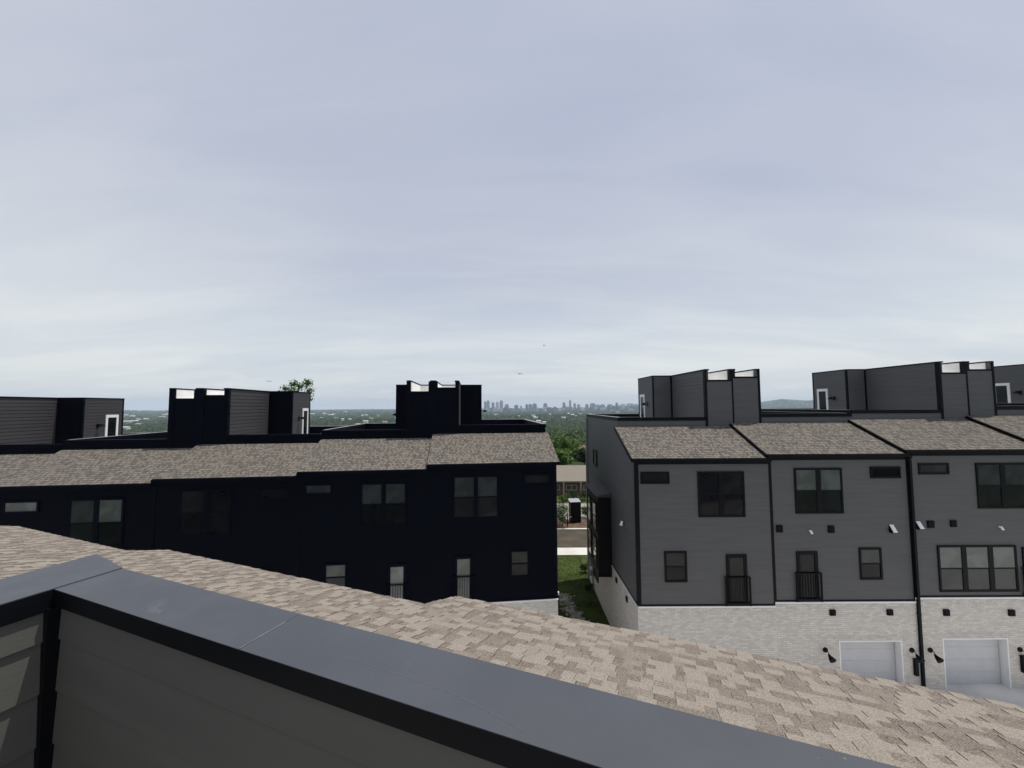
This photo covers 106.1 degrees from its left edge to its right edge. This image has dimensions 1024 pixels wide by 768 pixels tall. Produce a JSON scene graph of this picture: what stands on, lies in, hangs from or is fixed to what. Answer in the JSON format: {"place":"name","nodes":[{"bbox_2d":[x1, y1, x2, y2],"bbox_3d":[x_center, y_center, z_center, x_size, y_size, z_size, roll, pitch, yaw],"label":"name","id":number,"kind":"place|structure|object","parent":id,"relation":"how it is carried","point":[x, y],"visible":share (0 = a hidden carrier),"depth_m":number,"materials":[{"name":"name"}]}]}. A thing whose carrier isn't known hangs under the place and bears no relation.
{"place":"outdoors","nodes":[
{"label":"outdoors","id":0,"kind":"place"},
{"bbox_2d":[132,399,813,464],"bbox_3d":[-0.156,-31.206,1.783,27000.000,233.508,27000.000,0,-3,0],"label":"terrain","id":1,"kind":"structure","parent":0,"point":[770,403],"depth_m":6061.01,"materials":[{"name":"green plant"}]},
{"bbox_2d":[0,526,122,551],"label":"neighbour townhouse","id":2,"kind":"structure","parent":1,"relation":"on","point":[15,538],"depth_m":7.28,"materials":[{"name":"beige"}]},
{"bbox_2d":[0,396,141,481],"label":"townhouse","id":3,"kind":"structure","parent":1,"relation":"on","point":[34,430],"depth_m":20.75,"materials":[{"name":"black"}]},
{"bbox_2d":[0,388,198,549],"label":"townhouse","id":4,"kind":"structure","parent":1,"relation":"on","point":[98,490],"depth_m":15.93,"materials":[{"name":"black"}]},
{"bbox_2d":[2,500,39,513],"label":"window","id":5,"kind":"structure","parent":4,"relation":"in","point":[28,506],"depth_m":15.48,"materials":[{"name":"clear glass"}]},
{"bbox_2d":[67,498,124,546],"bbox_3d":[-17.007,5.678,15.746,2.030,1.970,0.075,0,-3,-6],"label":"window","id":6,"kind":"structure","parent":4,"relation":"in","point":[100,521],"depth_m":15.74,"materials":[{"name":"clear glass"}]},
{"bbox_2d":[0,550,421,623],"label":"neighbour townhouse","id":7,"kind":"structure","parent":1,"relation":"on","point":[326,601],"depth_m":4.93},
{"bbox_2d":[150,388,343,576],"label":"townhouse","id":8,"kind":"structure","parent":1,"relation":"on","point":[226,488],"depth_m":16.49,"materials":[{"name":"blue"}]},
{"bbox_2d":[178,489,231,536],"bbox_3d":[-12.891,5.407,16.194,2.030,1.900,0.075,0,-3,-6],"label":"window","id":9,"kind":"structure","parent":8,"relation":"in","point":[201,512],"depth_m":16.17,"materials":[{"name":"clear glass"}]},
{"bbox_2d":[259,488,288,499],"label":"window","id":10,"kind":"structure","parent":8,"relation":"in","point":[264,493],"depth_m":16.50,"materials":[{"name":"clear glass"}]},
{"bbox_2d":[278,378,315,400],"bbox_3d":[-16.749,6.444,29.161,3.318,13.797,2.099,0,-3,0],"label":"tree","id":11,"kind":"object","parent":1,"relation":"on","point":[306,383],"visible":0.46,"depth_m":29.51,"materials":[{"name":"green plant"}]},
{"bbox_2d":[296,380,432,603],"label":"townhouse","id":12,"kind":"structure","parent":1,"relation":"on","point":[362,509],"depth_m":16.91,"materials":[{"name":"blue"}]},
{"bbox_2d":[304,483,332,494],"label":"window","id":13,"kind":"structure","parent":12,"relation":"in","point":[310,489],"depth_m":16.70,"materials":[{"name":"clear glass"}]},
{"bbox_2d":[324,563,346,586],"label":"window","id":14,"kind":"structure","parent":12,"relation":"in","point":[334,573],"depth_m":16.58,"materials":[{"name":"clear glass"}]},
{"bbox_2d":[360,482,406,526],"bbox_3d":[-5.656,5.290,16.960,1.960,1.870,0.075,0,-3,-6],"label":"window","id":15,"kind":"structure","parent":12,"relation":"in","point":[381,504],"depth_m":16.94,"materials":[{"name":"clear glass"}]},
{"bbox_2d":[387,563,406,598],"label":"window","id":16,"kind":"structure","parent":12,"relation":"in","point":[396,573],"depth_m":16.82,"materials":[{"name":"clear glass"}]},
{"bbox_2d":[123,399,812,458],"bbox_3d":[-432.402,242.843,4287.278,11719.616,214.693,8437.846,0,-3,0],"label":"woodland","id":17,"kind":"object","parent":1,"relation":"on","point":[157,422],"visible":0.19,"depth_m":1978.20,"materials":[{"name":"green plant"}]},
{"bbox_2d":[0,554,1023,767],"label":"building","id":18,"kind":"structure","parent":1,"relation":"on","point":[105,663],"depth_m":1.22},
{"bbox_2d":[532,403,536,409],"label":"skyscraper","id":19,"kind":"structure","parent":1,"relation":"on","point":[534,406],"depth_m":6147.19,"materials":[{"name":"grey glass"}]},
{"bbox_2d":[556,448,573,464],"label":"tree","id":20,"kind":"object","parent":1,"relation":"on","point":[564,457],"visible":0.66,"depth_m":73.96,"materials":[{"name":"green plant"}]},
{"bbox_2d":[552,435,579,452],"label":"tree","id":21,"kind":"object","parent":1,"relation":"on","point":[568,444],"visible":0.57,"depth_m":94.47,"materials":[{"name":"green plant"}]},
{"bbox_2d":[556,465,585,495],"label":"ranch house","id":22,"kind":"structure","parent":1,"relation":"on","point":[571,477],"depth_m":50.05,"materials":[{"name":"brown brick"}]},
{"bbox_2d":[566,485,576,489],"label":"window","id":23,"kind":"structure","parent":22,"relation":"in","point":[568,487],"depth_m":49.78,"materials":[{"name":"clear glass"}]},
{"bbox_2d":[557,528,586,530],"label":"kerb","id":24,"kind":"structure","parent":1,"relation":"on","point":[560,529],"depth_m":35.49,"materials":[{"name":"grey concrete"}]},
{"bbox_2d":[572,448,585,464],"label":"tree","id":25,"kind":"object","parent":1,"relation":"on","point":[579,455],"visible":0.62,"depth_m":82.53,"materials":[{"name":"green plant"}]},
{"bbox_2d":[576,439,584,444],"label":"tree","id":26,"kind":"object","parent":1,"relation":"on","point":[581,440],"visible":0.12,"depth_m":148.19,"materials":[{"name":"green plant"}]},
{"bbox_2d":[581,505,586,515],"bbox_3d":[7.723,13.104,39.319,1.650,1.444,1.148,-3,-4,41],"label":"shrub","id":27,"kind":"object","parent":1,"relation":"on","point":[584,510],"visible":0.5,"depth_m":39.33,"materials":[{"name":"green plant"}]},
{"bbox_2d":[730,369,924,685],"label":"townhouse","id":28,"kind":"structure","parent":1,"relation":"on","point":[843,563],"depth_m":15.80,"materials":[{"name":"grey"}]},
{"bbox_2d":[796,551,819,601],"bbox_3d":[12.069,7.839,15.717,0.860,1.980,0.075,0,-3,0],"label":"window","id":29,"kind":"structure","parent":28,"relation":"in","point":[806,561],"depth_m":15.71,"materials":[{"name":"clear glass"}]},
{"bbox_2d":[793,468,843,513],"bbox_3d":[12.667,4.407,15.913,1.970,1.850,0.075,0,-3,0],"label":"window","id":30,"kind":"structure","parent":28,"relation":"in","point":[817,490],"depth_m":15.90,"materials":[{"name":"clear glass"}]},
{"bbox_2d":[858,547,882,579],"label":"window","id":31,"kind":"structure","parent":28,"relation":"in","point":[870,559],"depth_m":15.73,"materials":[{"name":"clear glass"}]},
{"bbox_2d":[839,640,904,683],"bbox_3d":[14.482,11.320,15.671,2.550,1.900,0.360,0,-3,0],"label":"garage door","id":32,"kind":"structure","parent":28,"relation":"in","point":[883,659],"depth_m":15.76,"materials":[{"name":"white paint"}]},
{"bbox_2d":[869,466,900,477],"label":"window","id":33,"kind":"structure","parent":28,"relation":"in","point":[875,471],"depth_m":15.94,"materials":[{"name":"black glass"}]},
{"bbox_2d":[0,0,1023,410],"label":"sky","id":34,"kind":"structure","parent":0,"point":[359,199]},
{"bbox_2d":[557,495,585,502],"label":"front lawn","id":35,"kind":"structure","parent":0,"point":[581,499],"depth_m":46.73,"materials":[{"name":"green plant"}]},
{"bbox_2d":[558,495,566,500],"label":"shrub","id":36,"kind":"object","parent":35,"relation":"on","point":[563,498],"visible":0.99,"depth_m":45.84,"materials":[{"name":"green plant"}]},
{"bbox_2d":[567,490,579,498],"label":"shrub","id":37,"kind":"object","parent":35,"relation":"on","point":[573,493],"visible":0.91,"depth_m":47.01,"materials":[{"name":"green plant"}]},
{"bbox_2d":[578,489,585,500],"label":"shrub","id":38,"kind":"object","parent":35,"relation":"on","point":[583,495],"visible":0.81,"depth_m":46.69,"materials":[{"name":"green plant"}]},
{"bbox_2d":[557,530,586,547],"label":"road","id":39,"kind":"structure","parent":0,"point":[571,538],"depth_m":33.10,"materials":[{"name":"grey asphalt"}]},
{"bbox_2d":[557,548,586,555],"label":"sidewalk","id":40,"kind":"structure","parent":0,"point":[572,551],"depth_m":30.16,"materials":[{"name":"grey concrete"}]},
{"bbox_2d":[557,519,586,527],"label":"planting bed","id":41,"kind":"object","parent":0,"point":[583,524],"depth_m":37.15,"materials":[{"name":"brown soil"}]},
{"bbox_2d":[557,501,570,525],"bbox_3d":[4.606,12.539,36.789,2.114,2.314,2.706,0,-3,0],"label":"shrub","id":42,"kind":"object","parent":41,"relation":"on","point":[562,510],"visible":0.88,"depth_m":36.27,"materials":[{"name":"green plant"}]},
{"bbox_2d":[557,503,586,518],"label":"street","id":43,"kind":"structure","parent":0,"point":[583,516],"depth_m":42.42,"materials":[{"name":"grey concrete"}]},
{"bbox_2d":[568,498,580,522],"bbox_3d":[6.183,12.535,38.041,1.100,2.250,0.800,0,-3,-9],"label":"utility cabinet","id":44,"kind":"object","parent":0,"point":[575,509],"visible":0.98,"depth_m":37.72,"materials":[{"name":"black metal"}]},
{"bbox_2d":[557,555,609,624],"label":"lawn","id":45,"kind":"structure","parent":0,"point":[576,585],"depth_m":24.10,"materials":[{"name":"green plant"}]},
{"bbox_2d":[426,380,559,615],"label":"townhouse","id":46,"kind":"structure","parent":45,"relation":"on","point":[491,511],"depth_m":17.48,"materials":[{"name":"blue"}]},
{"bbox_2d":[454,555,472,598],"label":"window","id":47,"kind":"structure","parent":46,"relation":"in","point":[463,565],"depth_m":17.12,"materials":[{"name":"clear glass"}]},
{"bbox_2d":[453,475,498,519],"bbox_3d":[-1.634,5.104,17.393,2.050,1.910,0.075,0,-3,-6],"label":"window","id":48,"kind":"structure","parent":46,"relation":"in","point":[474,497],"depth_m":17.38,"materials":[{"name":"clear glass"}]},
{"bbox_2d":[510,550,528,577],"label":"window","id":49,"kind":"structure","parent":46,"relation":"in","point":[519,559],"depth_m":17.41,"materials":[{"name":"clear glass"}]},
{"bbox_2d":[524,474,549,484],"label":"window","id":50,"kind":"structure","parent":46,"relation":"in","point":[529,479],"depth_m":17.71,"materials":[{"name":"black glass"}]},
{"bbox_2d":[559,593,590,621],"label":"stones","id":51,"kind":"object","parent":45,"relation":"on","point":[577,614],"visible":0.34,"depth_m":21.90,"materials":[{"name":"grey stone"}]},
{"bbox_2d":[580,563,586,572],"bbox_3d":[5.058,12.700,26.543,0.790,0.820,0.761,0,-3,0],"label":"shrub","id":52,"kind":"object","parent":45,"relation":"on","point":[584,566],"visible":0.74,"depth_m":26.46,"materials":[{"name":"green plant"}]},
{"bbox_2d":[584,583,592,590],"bbox_3d":[4.764,12.674,23.948,0.620,0.579,0.486,0,-3,0],"label":"shrub","id":53,"kind":"object","parent":45,"relation":"on","point":[587,587],"visible":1,"depth_m":23.86,"materials":[{"name":"green plant"}]},
{"bbox_2d":[585,369,777,658],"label":"townhouse","id":54,"kind":"structure","parent":45,"relation":"on","point":[679,522],"depth_m":15.91,"materials":[{"name":"grey"}]},
{"bbox_2d":[587,493,591,524],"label":"window","id":55,"kind":"structure","parent":54,"relation":"in","point":[588,496],"depth_m":21.83,"materials":[{"name":"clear glass"}]},
{"bbox_2d":[587,525,591,557],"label":"window","id":56,"kind":"structure","parent":54,"relation":"in","point":[589,532],"depth_m":21.82,"materials":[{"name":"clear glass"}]},
{"bbox_2d":[591,499,596,532],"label":"window","id":57,"kind":"structure","parent":54,"relation":"in","point":[594,512],"depth_m":20.50,"materials":[{"name":"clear glass"}]},
{"bbox_2d":[592,532,596,567],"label":"window","id":58,"kind":"structure","parent":54,"relation":"in","point":[594,540],"depth_m":20.50,"materials":[{"name":"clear glass"}]},
{"bbox_2d":[593,449,596,466],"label":"window","id":59,"kind":"structure","parent":54,"relation":"in","point":[594,451],"depth_m":23.43,"materials":[{"name":"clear glass"}]},
{"bbox_2d":[593,567,598,582],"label":"window","id":60,"kind":"structure","parent":54,"relation":"in","point":[595,574],"depth_m":23.26,"materials":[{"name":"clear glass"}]},
{"bbox_2d":[640,472,669,483],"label":"window","id":61,"kind":"structure","parent":54,"relation":"in","point":[645,477],"depth_m":15.93,"materials":[{"name":"black glass"}]},
{"bbox_2d":[664,551,687,581],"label":"window","id":62,"kind":"structure","parent":54,"relation":"in","point":[675,562],"depth_m":15.73,"materials":[{"name":"black glass"}]},
{"bbox_2d":[697,471,745,516],"bbox_3d":[8.643,4.547,15.907,1.920,1.850,0.075,0,-3,0],"label":"window","id":63,"kind":"structure","parent":54,"relation":"in","point":[720,493],"depth_m":15.89,"materials":[{"name":"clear glass"}]},
{"bbox_2d":[726,554,748,605],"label":"window","id":64,"kind":"structure","parent":54,"relation":"in","point":[736,564],"depth_m":15.70,"materials":[{"name":"black glass"}]},
{"bbox_2d":[761,361,1023,688],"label":"townhouse","id":65,"kind":"structure","parent":45,"relation":"on","point":[966,488],"depth_m":15.86,"materials":[{"name":"grey"}]},
{"bbox_2d":[917,463,949,473],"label":"window","id":66,"kind":"structure","parent":65,"relation":"in","point":[923,468],"depth_m":15.95,"materials":[{"name":"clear glass"}]},
{"bbox_2d":[942,638,1011,688],"bbox_3d":[18.712,11.264,15.673,2.650,1.970,0.360,0,-3,0],"label":"garage door","id":67,"kind":"structure","parent":65,"relation":"in","point":[966,660],"depth_m":15.75,"materials":[{"name":"white paint"}]},
{"bbox_2d":[936,545,1019,591],"bbox_3d":[19.028,7.530,15.733,3.220,1.850,0.075,0,-3,0],"label":"window","id":68,"kind":"structure","parent":65,"relation":"in","point":[961,568],"depth_m":15.72,"materials":[{"name":"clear glass"}]},
{"bbox_2d":[975,463,1023,508],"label":"window","id":69,"kind":"structure","parent":65,"relation":"in","point":[998,485],"depth_m":15.91,"materials":[{"name":"black glass"}]},
{"bbox_2d":[1021,547,1023,567],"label":"window","id":70,"kind":"structure","parent":65,"relation":"in","point":[1022,548],"depth_m":15.74,"materials":[{"name":"black glass"}]},
{"bbox_2d":[965,361,1023,441],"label":"townhouse","id":71,"kind":"structure","parent":45,"relation":"on","point":[986,410],"depth_m":18.55,"materials":[{"name":"grey"}]},
{"bbox_2d":[994,364,1023,405],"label":"townhouse","id":72,"kind":"structure","parent":45,"relation":"on","point":[1009,382],"depth_m":23.81,"materials":[{"name":"grey"}]},
{"bbox_2d":[935,684,1023,706],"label":"alley","id":73,"kind":"structure","parent":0,"point":[999,692],"depth_m":15.30,"materials":[{"name":"concrete"}]}
]}

